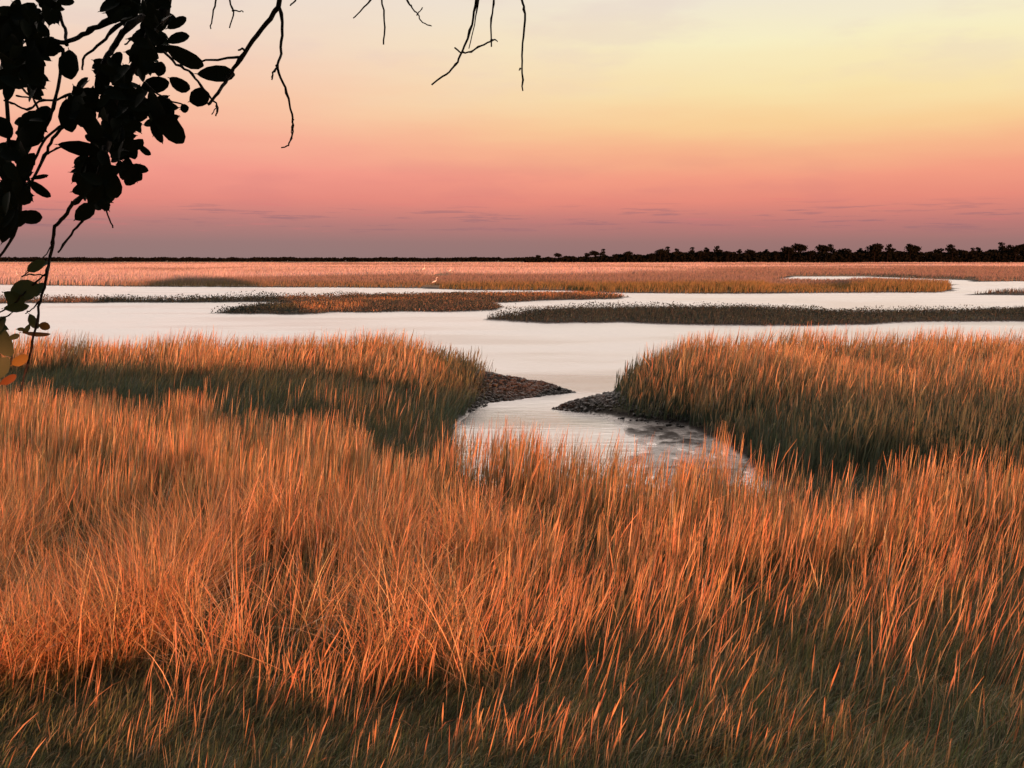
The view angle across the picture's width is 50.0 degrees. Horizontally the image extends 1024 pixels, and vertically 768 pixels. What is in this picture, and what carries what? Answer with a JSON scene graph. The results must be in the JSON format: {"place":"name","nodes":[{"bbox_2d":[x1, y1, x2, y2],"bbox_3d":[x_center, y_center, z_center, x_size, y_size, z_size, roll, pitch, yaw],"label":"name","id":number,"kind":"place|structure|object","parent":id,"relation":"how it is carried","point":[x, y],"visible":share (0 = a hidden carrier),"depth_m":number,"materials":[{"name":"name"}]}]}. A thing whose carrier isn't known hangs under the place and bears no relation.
{"place":"outdoors","nodes":[
{"label":"outdoors","id":0,"kind":"place"},
{"bbox_2d":[0,352,495,488],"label":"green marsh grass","id":1,"kind":"structure","parent":0,"point":[264,391],"depth_m":22.82,"materials":[{"name":"plant"}]},
{"bbox_2d":[211,290,628,313],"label":"marsh grass","id":2,"kind":"structure","parent":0,"point":[436,298],"depth_m":74.80,"materials":[{"name":"brown plant"}]},
{"bbox_2d":[0,560,1023,767],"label":"short grass","id":3,"kind":"structure","parent":0,"point":[985,716],"depth_m":7.16,"materials":[{"name":"plant"}]},
{"bbox_2d":[0,470,1023,767],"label":"leaning grass","id":4,"kind":"structure","parent":0,"point":[700,604],"depth_m":8.35,"materials":[{"name":"brown plant"}]},
{"bbox_2d":[0,277,1023,498],"bbox_3d":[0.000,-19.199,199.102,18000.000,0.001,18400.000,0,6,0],"label":"water","id":5,"kind":"structure","parent":0,"point":[581,360],"depth_m":51.16,"materials":[{"name":"grey liquid"}]},
{"bbox_2d":[0,261,1023,767],"bbox_3d":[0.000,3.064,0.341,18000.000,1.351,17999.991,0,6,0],"label":"ground","id":6,"kind":"structure","parent":0,"point":[662,437],"depth_m":8.61,"materials":[{"name":"soil"}]},
{"bbox_2d":[0,293,366,301],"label":"thin island grass","id":7,"kind":"structure","parent":6,"relation":"on","point":[152,299],"depth_m":84.81,"materials":[{"name":"brown plant"}]},
{"bbox_2d":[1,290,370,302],"bbox_3d":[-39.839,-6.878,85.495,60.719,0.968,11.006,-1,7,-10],"label":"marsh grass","id":8,"kind":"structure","parent":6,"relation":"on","point":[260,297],"depth_m":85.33,"materials":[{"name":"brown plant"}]},
{"bbox_2d":[0,324,496,402],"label":"bank grass","id":9,"kind":"structure","parent":6,"relation":"on","point":[377,352],"depth_m":27.86,"materials":[{"name":"brown plant"}]},
{"bbox_2d":[0,0,525,391],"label":"oak tree","id":10,"kind":"object","parent":6,"relation":"on","point":[123,106],"visible":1,"depth_m":2.07,"materials":[{"name":"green plant"}]},
{"bbox_2d":[0,453,600,722],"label":"tangled grass","id":11,"kind":"structure","parent":6,"relation":"on","point":[41,625],"depth_m":8.56,"materials":[{"name":"brown plant"}]},
{"bbox_2d":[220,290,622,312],"bbox_3d":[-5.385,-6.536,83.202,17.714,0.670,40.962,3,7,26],"label":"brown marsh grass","id":12,"kind":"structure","parent":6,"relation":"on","point":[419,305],"depth_m":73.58,"materials":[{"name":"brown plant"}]},
{"bbox_2d":[0,256,1022,261],"bbox_3d":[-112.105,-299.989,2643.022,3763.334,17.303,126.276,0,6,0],"label":"woods","id":13,"kind":"object","parent":6,"relation":"on","point":[252,259],"visible":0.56,"depth_m":2598.56,"materials":[{"name":"green plant"}]},
{"bbox_2d":[0,401,1023,695],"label":"undergrass","id":14,"kind":"object","parent":6,"relation":"on","point":[858,485],"visible":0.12,"depth_m":9.77,"materials":[{"name":"brown plant"}]},
{"bbox_2d":[0,370,1023,666],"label":"cordgrass","id":15,"kind":"object","parent":6,"relation":"on","point":[70,434],"visible":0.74,"depth_m":12.19,"materials":[{"name":"orange plant"}]},
{"bbox_2d":[0,262,1023,293],"bbox_3d":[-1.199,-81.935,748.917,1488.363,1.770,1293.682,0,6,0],"label":"marsh grass","id":16,"kind":"structure","parent":6,"relation":"on","point":[745,277],"depth_m":192.53,"materials":[{"name":"brown plant"}]},
{"bbox_2d":[450,370,614,412],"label":"oyster shells","id":17,"kind":"object","parent":6,"relation":"on","point":[550,388],"visible":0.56,"depth_m":26.12},
{"bbox_2d":[589,250,599,255],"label":"pine tree","id":18,"kind":"object","parent":6,"relation":"on","point":[593,252],"visible":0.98,"depth_m":1462.78,"materials":[{"name":"black plant"}]},
{"bbox_2d":[598,249,605,255],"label":"pine tree","id":19,"kind":"object","parent":6,"relation":"on","point":[602,252],"visible":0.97,"depth_m":1456.61,"materials":[{"name":"black plant"}]},
{"bbox_2d":[622,251,632,261],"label":"pine tree","id":20,"kind":"object","parent":6,"relation":"on","point":[627,253],"visible":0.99,"depth_m":1402.57,"materials":[{"name":"black plant"}]},
{"bbox_2d":[552,390,702,429],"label":"oyster shells","id":21,"kind":"object","parent":6,"relation":"on","point":[604,398],"visible":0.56,"depth_m":23.40},
{"bbox_2d":[654,249,666,262],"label":"pine tree","id":22,"kind":"object","parent":6,"relation":"on","point":[661,251],"visible":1,"depth_m":1416.12,"materials":[{"name":"black plant"}]},
{"bbox_2d":[695,250,705,261],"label":"pine tree","id":23,"kind":"object","parent":6,"relation":"on","point":[700,253],"visible":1,"depth_m":1421.93,"materials":[{"name":"black plant"}]},
{"bbox_2d":[713,246,722,260],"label":"pine tree","id":24,"kind":"object","parent":6,"relation":"on","point":[716,251],"visible":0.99,"depth_m":1426.48,"materials":[{"name":"black plant"}]},
{"bbox_2d":[724,251,731,261],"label":"pine tree","id":25,"kind":"object","parent":6,"relation":"on","point":[727,253],"visible":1,"depth_m":1404.26,"materials":[{"name":"black plant"}]},
{"bbox_2d":[744,249,755,260],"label":"pine tree","id":26,"kind":"object","parent":6,"relation":"on","point":[748,251],"visible":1,"depth_m":1432.37,"materials":[{"name":"black plant"}]},
{"bbox_2d":[524,248,1023,262],"bbox_3d":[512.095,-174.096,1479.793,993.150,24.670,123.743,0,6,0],"label":"woods","id":27,"kind":"object","parent":6,"relation":"on","point":[917,256],"visible":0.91,"depth_m":1431.61,"materials":[{"name":"black plant"}]},
{"bbox_2d":[780,246,794,261],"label":"pine tree","id":28,"kind":"object","parent":6,"relation":"on","point":[787,250],"visible":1,"depth_m":1409.21,"materials":[{"name":"black plant"}]},
{"bbox_2d":[791,243,807,261],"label":"pine tree","id":29,"kind":"object","parent":6,"relation":"on","point":[800,248],"visible":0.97,"depth_m":1433.97,"materials":[{"name":"black plant"}]},
{"bbox_2d":[806,250,815,259],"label":"pine tree","id":30,"kind":"object","parent":6,"relation":"on","point":[811,253],"visible":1,"depth_m":1408.02,"materials":[{"name":"black plant"}]},
{"bbox_2d":[614,321,1023,491],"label":"bank grass","id":31,"kind":"structure","parent":6,"relation":"on","point":[874,399],"depth_m":19.66,"materials":[{"name":"brown plant"}]},
{"bbox_2d":[814,244,830,262],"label":"pine tree","id":32,"kind":"object","parent":6,"relation":"on","point":[820,248],"visible":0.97,"depth_m":1455.47,"materials":[{"name":"black plant"}]},
{"bbox_2d":[828,244,836,252],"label":"pine tree","id":33,"kind":"object","parent":6,"relation":"on","point":[832,250],"visible":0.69,"depth_m":1475.15,"materials":[{"name":"black plant"}]},
{"bbox_2d":[837,248,847,261],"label":"pine tree","id":34,"kind":"object","parent":6,"relation":"on","point":[842,250],"visible":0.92,"depth_m":1443.49,"materials":[{"name":"black plant"}]},
{"bbox_2d":[864,243,884,261],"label":"pine tree","id":35,"kind":"object","parent":6,"relation":"on","point":[874,248],"visible":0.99,"depth_m":1407.56,"materials":[{"name":"black plant"}]},
{"bbox_2d":[885,244,895,261],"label":"pine tree","id":36,"kind":"object","parent":6,"relation":"on","point":[890,249],"visible":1,"depth_m":1416.43,"materials":[{"name":"black plant"}]},
{"bbox_2d":[895,250,904,261],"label":"pine tree","id":37,"kind":"object","parent":6,"relation":"on","point":[900,253],"visible":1,"depth_m":1428.56,"materials":[{"name":"black plant"}]},
{"bbox_2d":[906,243,916,259],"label":"pine tree","id":38,"kind":"object","parent":6,"relation":"on","point":[910,249],"visible":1,"depth_m":1424.61,"materials":[{"name":"black plant"}]},
{"bbox_2d":[904,245,921,261],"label":"pine tree","id":39,"kind":"object","parent":6,"relation":"on","point":[917,248],"visible":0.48,"depth_m":1442.63,"materials":[{"name":"black plant"}]},
{"bbox_2d":[933,248,943,261],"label":"pine tree","id":40,"kind":"object","parent":6,"relation":"on","point":[940,250],"visible":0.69,"depth_m":1448.54,"materials":[{"name":"black plant"}]},
{"bbox_2d":[949,245,957,261],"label":"pine tree","id":41,"kind":"object","parent":6,"relation":"on","point":[953,250],"visible":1,"depth_m":1407.43,"materials":[{"name":"black plant"}]},
{"bbox_2d":[975,287,1023,294],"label":"dark spit grass","id":42,"kind":"structure","parent":6,"relation":"on","point":[1007,290],"depth_m":104.33,"materials":[{"name":"plant"}]},
{"bbox_2d":[998,242,1009,260],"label":"pine tree","id":43,"kind":"object","parent":6,"relation":"on","point":[1002,248],"visible":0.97,"depth_m":1443.57,"materials":[{"name":"black plant"}]},
{"bbox_2d":[1010,245,1023,261],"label":"pine tree","id":44,"kind":"object","parent":6,"relation":"on","point":[1017,248],"visible":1,"depth_m":1402.76,"materials":[{"name":"black plant"}]},
{"bbox_2d":[0,0,1023,260],"label":"sky","id":45,"kind":"structure","parent":0,"point":[643,127],"materials":[{"name":"pink"}]},
{"bbox_2d":[487,305,1023,324],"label":"dark marsh grass","id":46,"kind":"structure","parent":0,"point":[727,318],"depth_m":58.42,"materials":[{"name":"brown plant"}]},
{"bbox_2d":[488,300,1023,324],"bbox_3d":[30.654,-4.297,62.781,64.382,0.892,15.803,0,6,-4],"label":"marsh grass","id":47,"kind":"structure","parent":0,"point":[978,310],"depth_m":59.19,"materials":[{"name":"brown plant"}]}
]}

